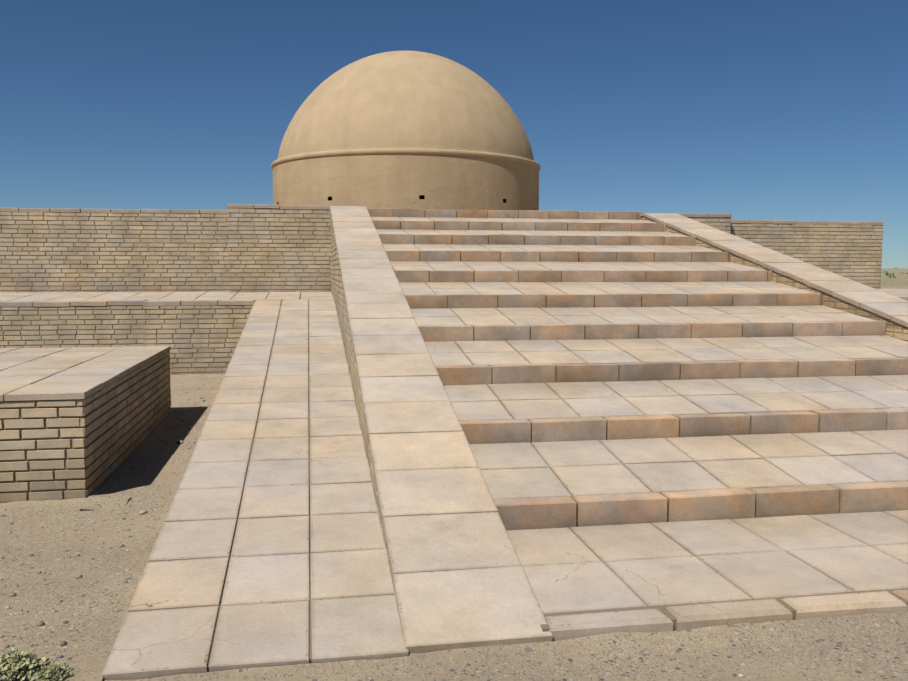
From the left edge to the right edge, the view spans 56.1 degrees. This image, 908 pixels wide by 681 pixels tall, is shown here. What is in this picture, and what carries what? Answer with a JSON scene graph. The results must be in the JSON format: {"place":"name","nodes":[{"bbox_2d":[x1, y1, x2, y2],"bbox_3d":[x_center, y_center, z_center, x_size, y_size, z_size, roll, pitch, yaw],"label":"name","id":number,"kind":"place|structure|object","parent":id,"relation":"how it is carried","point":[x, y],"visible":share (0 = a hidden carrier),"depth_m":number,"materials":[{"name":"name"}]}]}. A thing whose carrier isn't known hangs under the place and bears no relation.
{"place":"outdoors","nodes":[
{"label":"outdoors","id":0,"kind":"place"},
{"bbox_2d":[0,346,170,400],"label":"platform top slab","id":1,"kind":"structure","parent":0,"point":[61,373],"depth_m":7.49,"materials":[{"name":"beige stone"}]},
{"bbox_2d":[0,268,907,680],"bbox_3d":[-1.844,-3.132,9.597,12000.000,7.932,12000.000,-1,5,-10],"label":"ground","id":2,"kind":"structure","parent":0,"point":[104,532],"depth_m":4.26,"materials":[{"name":"beige sand"}]},
{"bbox_2d":[0,647,50,680],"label":"shrub","id":3,"kind":"object","parent":2,"relation":"on","point":[10,664],"visible":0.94,"depth_m":3.43,"materials":[{"name":"green plant"}]},
{"bbox_2d":[31,658,74,680],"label":"shrub","id":4,"kind":"object","parent":2,"relation":"on","point":[53,672],"visible":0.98,"depth_m":3.40,"materials":[{"name":"green plant"}]},
{"bbox_2d":[0,355,169,502],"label":"joint","id":5,"kind":"object","parent":2,"relation":"on","point":[36,439],"depth_m":6.03,"materials":[{"name":"concrete"}]},
{"bbox_2d":[0,350,170,501],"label":"pedestal bricks","id":6,"kind":"object","parent":5,"relation":"attached to","point":[112,463],"visible":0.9,"depth_m":6.06,"materials":[{"name":"beige brick"}]},
{"bbox_2d":[207,301,408,671],"bbox_3d":[-1.631,0.514,8.396,1.220,1.462,10.060,-1,5,-10],"label":"joint","id":7,"kind":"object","parent":2,"relation":"on","point":[310,642],"depth_m":4.64,"materials":[{"name":"concrete"}]},
{"bbox_2d":[101,300,408,679],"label":"ramp tiles","id":8,"kind":"object","parent":7,"relation":"on","point":[168,626],"visible":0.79,"depth_m":4.69,"materials":[{"name":"beige stone"}]},
{"bbox_2d":[330,206,552,655],"bbox_3d":[-0.937,-0.557,9.692,0.645,2.778,12.541,-1,5,-10],"label":"parapet cap","id":9,"kind":"object","parent":2,"relation":"on","point":[459,577],"visible":1,"depth_m":4.96,"materials":[{"name":"stone"}]},
{"bbox_2d":[0,209,882,587],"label":"brick wall","id":10,"kind":"structure","parent":2,"relation":"on","point":[320,221],"depth_m":14.75,"materials":[{"name":"beige brick"}]},
{"bbox_2d":[0,208,882,550],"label":"wall mortar joints","id":11,"kind":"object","parent":2,"relation":"on","point":[254,230],"depth_m":14.81,"materials":[{"name":"grey concrete"}]},
{"bbox_2d":[0,378,901,680],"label":"pebbles","id":12,"kind":"object","parent":2,"relation":"on","point":[38,624],"visible":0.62,"depth_m":4.52,"materials":[{"name":"stone"}]},
{"bbox_2d":[0,374,907,680],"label":"sand drift","id":13,"kind":"object","parent":2,"relation":"on","point":[88,662],"visible":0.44,"depth_m":3.72,"materials":[{"name":"beige sand"}]},
{"bbox_2d":[400,210,907,631],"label":"stair core","id":14,"kind":"object","parent":2,"relation":"on","point":[662,609],"visible":0.15,"depth_m":5.42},
{"bbox_2d":[367,208,907,640],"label":"stair stones","id":15,"kind":"object","parent":14,"relation":"on","point":[809,541],"visible":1,"depth_m":6.71,"materials":[{"name":"beige stone"}]},
{"bbox_2d":[641,216,907,341],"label":"stair side wall","id":16,"kind":"structure","parent":2,"relation":"on","point":[896,330],"depth_m":10.50,"materials":[{"name":"brick"}]},
{"bbox_2d":[640,213,907,326],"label":"parapet cap","id":17,"kind":"object","parent":16,"relation":"on","point":[881,303],"visible":0.96,"depth_m":11.51,"materials":[{"name":"stone"}]},
{"bbox_2d":[883,271,907,277],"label":"scrub trees","id":18,"kind":"object","parent":2,"relation":"on","point":[887,273],"visible":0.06,"depth_m":168.10,"materials":[{"name":"green plant"}]},
{"bbox_3d":[-2.134,0.037,14.571,37.000,1.400,2.480,-1,5,-10],"label":"lower terrace wall","id":19,"kind":"object","parent":2,"relation":"on","visible":0},
{"bbox_2d":[107,297,308,305],"bbox_3d":[-2.140,-0.688,14.551,37.000,0.068,2.400,-1,5,-10],"label":"ledge bed","id":20,"kind":"object","parent":19,"relation":"on","point":[140,305],"depth_m":12.87,"materials":[{"name":"beige stone"}]},
{"bbox_2d":[0,289,907,306],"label":"ledge paving","id":21,"kind":"structure","parent":19,"relation":"on","point":[47,299],"depth_m":13.67,"materials":[{"name":"stone"}]},
{"bbox_2d":[0,0,907,268],"label":"sky","id":22,"kind":"structure","parent":0,"point":[797,110],"materials":[{"name":"blue"}]},
{"bbox_3d":[-8.633,-2.727,30.589,29.600,1.745,32.540,-1,5,-10],"label":"upper platform wall","id":23,"kind":"object","parent":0,"visible":0},
{"bbox_2d":[271,51,540,209],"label":"dome","id":24,"kind":"structure","parent":23,"relation":"on","point":[396,129],"depth_m":28.15,"materials":[{"name":"paint"}]},
{"bbox_2d":[277,195,538,208],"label":"vent holes","id":25,"kind":"object","parent":24,"relation":"in","point":[420,197],"visible":0.15,"depth_m":28.06,"materials":[{"name":"black"}]},
{"bbox_2d":[0,204,882,224],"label":"wall caps","id":26,"kind":"object","parent":23,"relation":"on","point":[260,206],"depth_m":14.96,"materials":[{"name":"stone"}]}
]}

